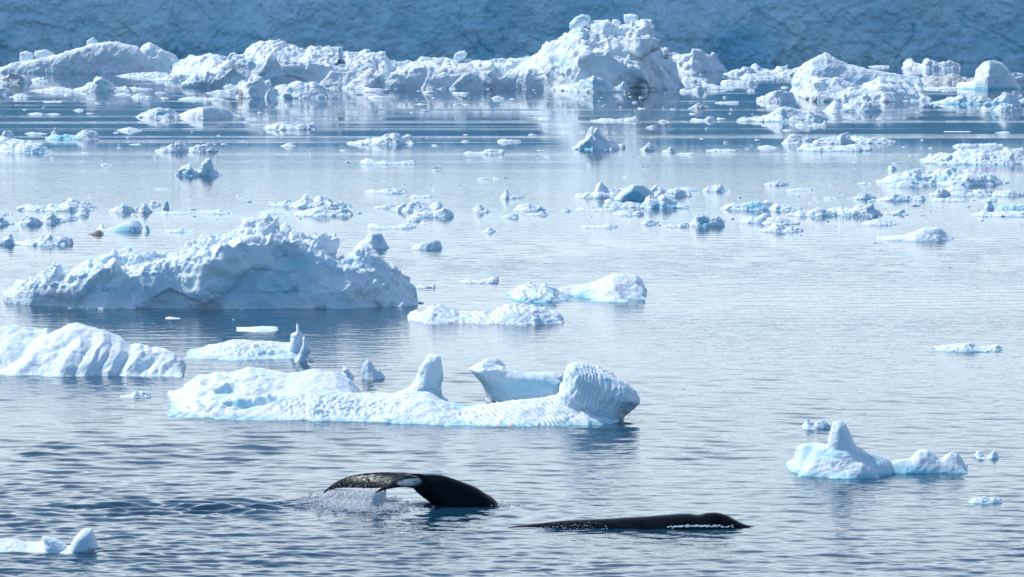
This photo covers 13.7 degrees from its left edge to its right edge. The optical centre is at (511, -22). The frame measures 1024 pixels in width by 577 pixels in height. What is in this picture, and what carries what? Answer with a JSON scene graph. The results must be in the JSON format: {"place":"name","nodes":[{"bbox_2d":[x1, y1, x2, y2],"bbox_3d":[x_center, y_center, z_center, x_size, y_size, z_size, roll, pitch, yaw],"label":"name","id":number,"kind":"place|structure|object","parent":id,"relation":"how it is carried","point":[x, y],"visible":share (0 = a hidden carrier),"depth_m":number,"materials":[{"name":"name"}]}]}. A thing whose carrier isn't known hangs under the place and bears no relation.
{"place":"outdoors","nodes":[
{"label":"outdoors","id":0,"kind":"place"},
{"bbox_2d":[0,62,1023,576],"bbox_3d":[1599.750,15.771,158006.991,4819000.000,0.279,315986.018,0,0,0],"label":"sea","id":1,"kind":"structure","parent":0,"point":[734,354],"depth_m":187.57,"materials":[{"name":"blue liquid"}]},
{"bbox_2d":[0,130,15,142],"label":"ice floe","id":2,"kind":"object","parent":1,"relation":"on","point":[6,135],"visible":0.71,"depth_m":411.01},
{"bbox_2d":[0,233,15,244],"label":"ice chunk","id":3,"kind":"object","parent":1,"relation":"on","point":[8,240],"visible":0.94,"depth_m":253.52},
{"bbox_2d":[0,70,32,82],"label":"ice chunk","id":4,"kind":"object","parent":1,"relation":"on","point":[11,77],"visible":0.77,"depth_m":649.14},
{"bbox_2d":[1,138,42,143],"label":"ice floe","id":5,"kind":"object","parent":1,"relation":"on","point":[14,141],"visible":0.73,"depth_m":409.93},
{"bbox_2d":[0,143,53,152],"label":"ice floe","id":6,"kind":"object","parent":1,"relation":"on","point":[25,148],"visible":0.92,"depth_m":388.84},
{"bbox_2d":[14,215,42,224],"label":"ice chunk","id":7,"kind":"object","parent":1,"relation":"on","point":[28,220],"visible":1,"depth_m":274.46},
{"bbox_2d":[15,234,73,245],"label":"ice floe","id":8,"kind":"object","parent":1,"relation":"on","point":[48,240],"visible":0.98,"depth_m":253.65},
{"bbox_2d":[0,528,97,553],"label":"iceberg","id":9,"kind":"object","parent":1,"relation":"on","point":[84,541],"visible":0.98,"depth_m":117.70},
{"bbox_2d":[30,87,73,91],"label":"ice floe","id":10,"kind":"object","parent":1,"relation":"on","point":[57,89],"visible":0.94,"depth_m":600.45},
{"bbox_2d":[41,212,65,221],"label":"ice chunk","id":11,"kind":"object","parent":1,"relation":"on","point":[49,217],"visible":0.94,"depth_m":277.49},
{"bbox_2d":[17,198,96,210],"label":"ice floe","id":12,"kind":"object","parent":1,"relation":"on","point":[70,204],"visible":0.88,"depth_m":291.76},
{"bbox_2d":[45,130,99,139],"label":"ice floe","id":13,"kind":"object","parent":1,"relation":"on","point":[86,134],"visible":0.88,"depth_m":421.10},
{"bbox_2d":[0,41,179,73],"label":"iceberg","id":14,"kind":"object","parent":1,"relation":"on","point":[110,57],"visible":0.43,"depth_m":712.42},
{"bbox_2d":[19,51,33,61],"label":"ice block","id":15,"kind":"structure","parent":14,"relation":"on","point":[25,55],"depth_m":724.75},
{"bbox_2d":[34,49,54,59],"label":"ice block","id":16,"kind":"structure","parent":14,"relation":"on","point":[41,53],"depth_m":725.35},
{"bbox_2d":[0,322,185,376],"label":"iceberg","id":17,"kind":"object","parent":1,"relation":"on","point":[75,349],"visible":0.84,"depth_m":171.28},
{"bbox_2d":[74,76,130,91],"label":"ice floe","id":18,"kind":"object","parent":1,"relation":"on","point":[99,84],"visible":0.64,"depth_m":600.24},
{"bbox_2d":[97,220,142,230],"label":"ice floe","id":19,"kind":"object","parent":1,"relation":"on","point":[133,225],"visible":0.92,"depth_m":267.94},
{"bbox_2d":[108,204,137,211],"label":"ice floe","id":20,"kind":"object","parent":1,"relation":"on","point":[122,208],"visible":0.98,"depth_m":289.69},
{"bbox_2d":[120,391,150,397],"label":"ice chunk","id":21,"kind":"object","parent":1,"relation":"on","point":[139,394],"visible":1,"depth_m":161.26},
{"bbox_2d":[115,72,168,76],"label":"ice floe","id":22,"kind":"object","parent":1,"relation":"on","point":[151,74],"visible":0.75,"depth_m":692.27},
{"bbox_2d":[135,107,178,117],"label":"ice floe","id":23,"kind":"object","parent":1,"relation":"on","point":[159,112],"visible":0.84,"depth_m":487.25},
{"bbox_2d":[151,74,188,80],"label":"ice floe","id":24,"kind":"object","parent":1,"relation":"on","point":[177,77],"visible":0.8,"depth_m":662.93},
{"bbox_2d":[155,140,187,151],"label":"ice floe","id":25,"kind":"object","parent":1,"relation":"on","point":[179,146],"visible":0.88,"depth_m":390.67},
{"bbox_2d":[175,158,213,175],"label":"ice floe","id":26,"kind":"object","parent":1,"relation":"on","point":[206,168],"visible":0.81,"depth_m":343.02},
{"bbox_2d":[169,53,226,75],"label":"iceberg","id":27,"kind":"object","parent":1,"relation":"on","point":[190,65],"visible":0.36,"depth_m":702.75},
{"bbox_2d":[178,96,225,99],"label":"ice floe","id":28,"kind":"object","parent":1,"relation":"on","point":[196,98],"visible":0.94,"depth_m":558.18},
{"bbox_2d":[187,142,218,151],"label":"ice floe","id":29,"kind":"object","parent":1,"relation":"on","point":[209,147],"visible":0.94,"depth_m":390.71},
{"bbox_2d":[179,106,239,117],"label":"ice floe","id":30,"kind":"object","parent":1,"relation":"on","point":[209,112],"visible":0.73,"depth_m":486.70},
{"bbox_2d":[2,212,417,308],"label":"iceberg","id":31,"kind":"object","parent":1,"relation":"on","point":[263,260],"visible":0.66,"depth_m":205.19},
{"bbox_2d":[197,209,233,213],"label":"ice floe","id":32,"kind":"object","parent":1,"relation":"on","point":[219,211],"visible":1,"depth_m":287.89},
{"bbox_2d":[206,88,237,93],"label":"ice floe","id":33,"kind":"object","parent":1,"relation":"on","point":[231,91],"visible":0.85,"depth_m":588.81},
{"bbox_2d":[183,323,304,360],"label":"iceberg","id":34,"kind":"object","parent":1,"relation":"on","point":[238,350],"visible":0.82,"depth_m":178.68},
{"bbox_2d":[236,326,277,331],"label":"ice floe","id":35,"kind":"object","parent":1,"relation":"on","point":[261,329],"visible":1,"depth_m":191.77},
{"bbox_2d":[235,75,328,98],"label":"iceberg","id":36,"kind":"object","parent":1,"relation":"on","point":[255,86],"visible":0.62,"depth_m":566.27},
{"bbox_2d":[263,122,315,129],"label":"ice floe","id":37,"kind":"object","parent":1,"relation":"on","point":[284,126],"visible":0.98,"depth_m":447.92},
{"bbox_2d":[290,194,351,207],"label":"ice floe","id":38,"kind":"object","parent":1,"relation":"on","point":[305,201],"visible":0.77,"depth_m":295.32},
{"bbox_2d":[293,207,352,215],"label":"ice floe","id":39,"kind":"object","parent":1,"relation":"on","point":[321,211],"visible":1,"depth_m":284.93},
{"bbox_2d":[356,233,388,248],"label":"iceberg","id":40,"kind":"object","parent":1,"relation":"on","point":[374,241],"visible":0.67,"depth_m":250.40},
{"bbox_2d":[361,360,384,378],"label":"ice chunk","id":41,"kind":"object","parent":1,"relation":"on","point":[369,370],"visible":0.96,"depth_m":168.74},
{"bbox_2d":[347,133,415,144],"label":"ice floe","id":42,"kind":"object","parent":1,"relation":"on","point":[392,139],"visible":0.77,"depth_m":407.76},
{"bbox_2d":[364,188,406,193],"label":"ice floe","id":43,"kind":"object","parent":1,"relation":"on","point":[395,190],"visible":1,"depth_m":315.17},
{"bbox_2d":[360,158,415,164],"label":"ice floe","id":44,"kind":"object","parent":1,"relation":"on","point":[370,161],"visible":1,"depth_m":364.35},
{"bbox_2d":[367,223,415,228],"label":"ice floe","id":45,"kind":"object","parent":1,"relation":"on","point":[383,226],"visible":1,"depth_m":270.83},
{"bbox_2d":[276,489,525,517],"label":"foam","id":46,"kind":"object","parent":1,"relation":"on","point":[342,504],"visible":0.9,"depth_m":127.66,"materials":[{"name":"white liquid"}]},
{"bbox_2d":[167,337,639,426],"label":"iceberg","id":47,"kind":"object","parent":1,"relation":"on","point":[584,394],"visible":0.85,"depth_m":153.99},
{"bbox_2d":[323,472,498,507],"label":"humpback whale","id":48,"kind":"object","parent":1,"relation":"on","point":[441,490],"visible":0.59,"depth_m":127.77},
{"bbox_2d":[320,489,385,508],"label":"falling water","id":49,"kind":"structure","parent":48,"relation":"attached to","point":[378,499],"depth_m":128.75,"materials":[{"name":"white liquid"}]},
{"bbox_2d":[390,201,442,211],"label":"ice floe","id":50,"kind":"object","parent":1,"relation":"on","point":[416,206],"visible":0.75,"depth_m":290.68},
{"bbox_2d":[412,240,442,248],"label":"iceberg","id":51,"kind":"object","parent":1,"relation":"on","point":[433,244],"visible":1,"depth_m":250.08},
{"bbox_2d":[409,208,453,216],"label":"ice floe","id":52,"kind":"object","parent":1,"relation":"on","point":[444,212],"visible":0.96,"depth_m":283.40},
{"bbox_2d":[180,19,684,90],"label":"iceberg","id":53,"kind":"object","parent":1,"relation":"on","point":[633,56],"visible":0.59,"depth_m":614.39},
{"bbox_2d":[569,14,590,28],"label":"ice block","id":54,"kind":"structure","parent":53,"relation":"on","point":[582,20],"depth_m":622.50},
{"bbox_2d":[460,276,498,282],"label":"ice floe","id":55,"kind":"object","parent":1,"relation":"on","point":[492,279],"visible":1,"depth_m":222.27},
{"bbox_2d":[464,149,503,154],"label":"ice floe","id":56,"kind":"object","parent":1,"relation":"on","point":[490,151],"visible":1,"depth_m":384.96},
{"bbox_2d":[407,303,563,324],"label":"iceberg","id":57,"kind":"object","parent":1,"relation":"on","point":[519,314],"visible":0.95,"depth_m":196.31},
{"bbox_2d":[6,73,1011,232],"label":"brash ice","id":58,"kind":"structure","parent":1,"relation":"on","point":[575,214],"depth_m":288.26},
{"bbox_2d":[0,0,1023,62],"bbox_3d":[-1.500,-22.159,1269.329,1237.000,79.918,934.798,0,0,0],"label":"glacier front","id":59,"kind":"object","parent":1,"relation":"on","point":[778,31],"visible":0.81,"depth_m":806.76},
{"bbox_2d":[514,203,545,210],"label":"ice floe","id":60,"kind":"object","parent":1,"relation":"on","point":[526,207],"visible":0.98,"depth_m":291.02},
{"bbox_2d":[506,273,646,302],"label":"iceberg","id":61,"kind":"object","parent":1,"relation":"on","point":[617,288],"visible":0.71,"depth_m":211.16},
{"bbox_2d":[564,76,629,92],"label":"iceberg","id":62,"kind":"object","parent":1,"relation":"on","point":[593,84],"visible":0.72,"depth_m":595.82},
{"bbox_2d":[572,126,624,149],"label":"iceberg","id":63,"kind":"object","parent":1,"relation":"on","point":[595,139],"visible":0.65,"depth_m":395.99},
{"bbox_2d":[575,182,623,197],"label":"ice floe","id":64,"kind":"object","parent":1,"relation":"on","point":[602,190],"visible":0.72,"depth_m":308.37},
{"bbox_2d":[581,224,617,227],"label":"ice chunk","id":65,"kind":"object","parent":1,"relation":"on","point":[601,226],"visible":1,"depth_m":271.23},
{"bbox_2d":[592,116,637,121],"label":"ice floe","id":66,"kind":"object","parent":1,"relation":"on","point":[634,118],"visible":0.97,"depth_m":474.78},
{"bbox_2d":[603,199,640,206],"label":"ice floe","id":67,"kind":"object","parent":1,"relation":"on","point":[609,203],"visible":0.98,"depth_m":295.93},
{"bbox_2d":[508,512,754,529],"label":"humpback whale","id":68,"kind":"object","parent":1,"relation":"on","point":[665,521],"visible":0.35,"depth_m":122.88},
{"bbox_2d":[614,184,653,200],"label":"iceberg","id":69,"kind":"object","parent":1,"relation":"on","point":[635,192],"visible":0.73,"depth_m":304.77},
{"bbox_2d":[538,522,733,529],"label":"foam","id":70,"kind":"object","parent":1,"relation":"on","point":[686,526],"visible":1,"depth_m":122.44,"materials":[{"name":"white liquid"}]},
{"bbox_2d":[640,194,688,208],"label":"iceberg","id":71,"kind":"object","parent":1,"relation":"on","point":[660,201],"visible":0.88,"depth_m":294.63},
{"bbox_2d":[651,184,691,196],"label":"ice floe","id":72,"kind":"object","parent":1,"relation":"on","point":[657,190],"visible":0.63,"depth_m":310.38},
{"bbox_2d":[681,76,708,81],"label":"ice floe","id":73,"kind":"object","parent":1,"relation":"on","point":[690,79],"visible":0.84,"depth_m":655.71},
{"bbox_2d":[672,49,726,71],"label":"iceberg","id":74,"kind":"object","parent":1,"relation":"on","point":[697,60],"visible":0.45,"depth_m":726.22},
{"bbox_2d":[688,213,724,225],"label":"ice floe","id":75,"kind":"object","parent":1,"relation":"on","point":[701,219],"visible":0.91,"depth_m":273.00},
{"bbox_2d":[695,80,735,89],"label":"ice floe","id":76,"kind":"object","parent":1,"relation":"on","point":[704,84],"visible":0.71,"depth_m":611.91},
{"bbox_2d":[702,184,731,191],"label":"ice floe","id":77,"kind":"object","parent":1,"relation":"on","point":[718,187],"visible":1,"depth_m":318.05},
{"bbox_2d":[720,79,758,84],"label":"ice floe","id":78,"kind":"object","parent":1,"relation":"on","point":[742,82],"visible":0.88,"depth_m":639.57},
{"bbox_2d":[724,66,756,74],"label":"ice floe","id":79,"kind":"object","parent":1,"relation":"on","point":[743,70],"visible":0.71,"depth_m":707.07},
{"bbox_2d":[720,200,773,209],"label":"ice floe","id":80,"kind":"object","parent":1,"relation":"on","point":[760,205],"visible":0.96,"depth_m":292.60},
{"bbox_2d":[740,213,774,222],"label":"ice floe","id":81,"kind":"object","parent":1,"relation":"on","point":[763,217],"visible":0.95,"depth_m":277.00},
{"bbox_2d":[739,73,775,77],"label":"ice floe","id":82,"kind":"object","parent":1,"relation":"on","point":[748,75],"visible":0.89,"depth_m":680.84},
{"bbox_2d":[751,63,788,72],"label":"ice floe","id":83,"kind":"object","parent":1,"relation":"on","point":[758,69],"visible":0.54,"depth_m":719.69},
{"bbox_2d":[756,90,795,101],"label":"ice floe","id":84,"kind":"object","parent":1,"relation":"on","point":[779,96],"visible":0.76,"depth_m":550.79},
{"bbox_2d":[761,217,799,224],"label":"ice chunk","id":85,"kind":"object","parent":1,"relation":"on","point":[773,220],"visible":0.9,"depth_m":275.28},
{"bbox_2d":[759,223,803,231],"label":"ice floe","id":86,"kind":"object","parent":1,"relation":"on","point":[777,227],"visible":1,"depth_m":267.28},
{"bbox_2d":[737,107,827,121],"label":"ice floe","id":87,"kind":"object","parent":1,"relation":"on","point":[785,114],"visible":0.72,"depth_m":473.56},
{"bbox_2d":[770,204,802,210],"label":"ice floe","id":88,"kind":"object","parent":1,"relation":"on","point":[775,207],"visible":0.94,"depth_m":291.66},
{"bbox_2d":[781,133,812,143],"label":"ice floe","id":89,"kind":"object","parent":1,"relation":"on","point":[792,138],"visible":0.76,"depth_m":408.40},
{"bbox_2d":[787,207,834,216],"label":"ice floe","id":90,"kind":"object","parent":1,"relation":"on","point":[817,212],"visible":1,"depth_m":284.73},
{"bbox_2d":[801,419,830,429],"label":"ice chunk","id":91,"kind":"object","parent":1,"relation":"on","point":[807,424],"visible":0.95,"depth_m":150.01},
{"bbox_2d":[813,132,851,143],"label":"ice floe","id":92,"kind":"object","parent":1,"relation":"on","point":[844,138],"visible":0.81,"depth_m":410.00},
{"bbox_2d":[796,143,871,150],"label":"ice floe","id":93,"kind":"object","parent":1,"relation":"on","point":[820,147],"visible":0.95,"depth_m":392.84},
{"bbox_2d":[827,205,866,215],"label":"ice floe","id":94,"kind":"object","parent":1,"relation":"on","point":[843,211],"visible":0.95,"depth_m":285.22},
{"bbox_2d":[823,99,881,111],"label":"ice floe","id":95,"kind":"object","parent":1,"relation":"on","point":[857,105],"visible":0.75,"depth_m":508.97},
{"bbox_2d":[791,52,922,85],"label":"iceberg","id":96,"kind":"object","parent":1,"relation":"on","point":[825,65],"visible":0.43,"depth_m":631.66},
{"bbox_2d":[789,76,932,101],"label":"iceberg","id":97,"kind":"object","parent":1,"relation":"on","point":[838,89],"visible":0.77,"depth_m":553.93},
{"bbox_2d":[857,203,882,215],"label":"ice floe","id":98,"kind":"object","parent":1,"relation":"on","point":[870,210],"visible":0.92,"depth_m":285.13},
{"bbox_2d":[850,135,895,142],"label":"ice floe","id":99,"kind":"object","parent":1,"relation":"on","point":[857,139],"visible":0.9,"depth_m":411.38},
{"bbox_2d":[785,421,967,478],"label":"iceberg","id":100,"kind":"object","parent":1,"relation":"on","point":[840,455],"visible":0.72,"depth_m":136.13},
{"bbox_2d":[861,219,898,224],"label":"ice floe","id":101,"kind":"object","parent":1,"relation":"on","point":[879,222],"visible":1,"depth_m":274.70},
{"bbox_2d":[875,193,911,200],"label":"ice floe","id":102,"kind":"object","parent":1,"relation":"on","point":[896,197],"visible":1,"depth_m":304.36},
{"bbox_2d":[883,180,925,186],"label":"ice chunk","id":103,"kind":"object","parent":1,"relation":"on","point":[911,183],"visible":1,"depth_m":324.80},
{"bbox_2d":[876,168,941,183],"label":"ice floe","id":104,"kind":"object","parent":1,"relation":"on","point":[918,175],"visible":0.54,"depth_m":330.26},
{"bbox_2d":[877,227,953,240],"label":"ice floe","id":105,"kind":"object","parent":1,"relation":"on","point":[930,234],"visible":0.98,"depth_m":258.46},
{"bbox_2d":[902,58,960,68],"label":"ice floe","id":106,"kind":"object","parent":1,"relation":"on","point":[911,63],"visible":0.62,"depth_m":750.09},
{"bbox_2d":[920,73,973,82],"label":"ice floe","id":107,"kind":"object","parent":1,"relation":"on","point":[952,78],"visible":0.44,"depth_m":649.94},
{"bbox_2d":[929,197,968,201],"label":"ice floe","id":108,"kind":"object","parent":1,"relation":"on","point":[949,199],"visible":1,"depth_m":303.82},
{"bbox_2d":[941,180,973,184],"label":"ice floe","id":109,"kind":"object","parent":1,"relation":"on","point":[961,182],"visible":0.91,"depth_m":327.14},
{"bbox_2d":[929,94,992,103],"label":"ice floe","id":110,"kind":"object","parent":1,"relation":"on","point":[968,99],"visible":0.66,"depth_m":539.50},
{"bbox_2d":[927,167,1008,184],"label":"ice floe","id":111,"kind":"object","parent":1,"relation":"on","point":[974,177],"visible":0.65,"depth_m":329.12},
{"bbox_2d":[935,342,1002,351],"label":"ice floe","id":112,"kind":"object","parent":1,"relation":"on","point":[964,347],"visible":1,"depth_m":181.50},
{"bbox_2d":[945,185,992,195],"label":"ice floe","id":113,"kind":"object","parent":1,"relation":"on","point":[958,190],"visible":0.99,"depth_m":312.20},
{"bbox_2d":[920,147,1023,164],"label":"ice floe","id":114,"kind":"object","parent":1,"relation":"on","point":[986,156],"visible":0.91,"depth_m":365.52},
{"bbox_2d":[968,496,1002,503],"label":"ice chunk","id":115,"kind":"object","parent":1,"relation":"on","point":[982,500],"visible":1,"depth_m":128.79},
{"bbox_2d":[974,451,998,458],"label":"ice chunk","id":116,"kind":"object","parent":1,"relation":"on","point":[980,455],"visible":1,"depth_m":140.79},
{"bbox_2d":[956,60,1020,89],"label":"iceberg","id":117,"kind":"object","parent":1,"relation":"on","point":[993,75],"visible":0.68,"depth_m":610.96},
{"bbox_2d":[970,210,1023,216],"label":"ice floe","id":118,"kind":"object","parent":1,"relation":"on","point":[1004,213],"visible":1,"depth_m":284.88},
{"bbox_2d":[981,91,1023,109],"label":"iceberg","id":119,"kind":"object","parent":1,"relation":"on","point":[1006,98],"visible":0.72,"depth_m":515.10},
{"bbox_2d":[993,103,1017,110],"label":"ice chunk","id":120,"kind":"object","parent":1,"relation":"on","point":[1005,107],"visible":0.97,"depth_m":512.38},
{"bbox_2d":[992,190,1023,195],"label":"ice floe","id":121,"kind":"object","parent":1,"relation":"on","point":[1008,193],"visible":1,"depth_m":311.14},
{"bbox_2d":[995,203,1023,209],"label":"ice floe","id":122,"kind":"object","parent":1,"relation":"on","point":[1019,206],"visible":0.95,"depth_m":292.35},
{"bbox_2d":[1011,72,1023,85],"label":"ice floe","id":123,"kind":"object","parent":1,"relation":"on","point":[1019,78],"visible":0.3,"depth_m":632.42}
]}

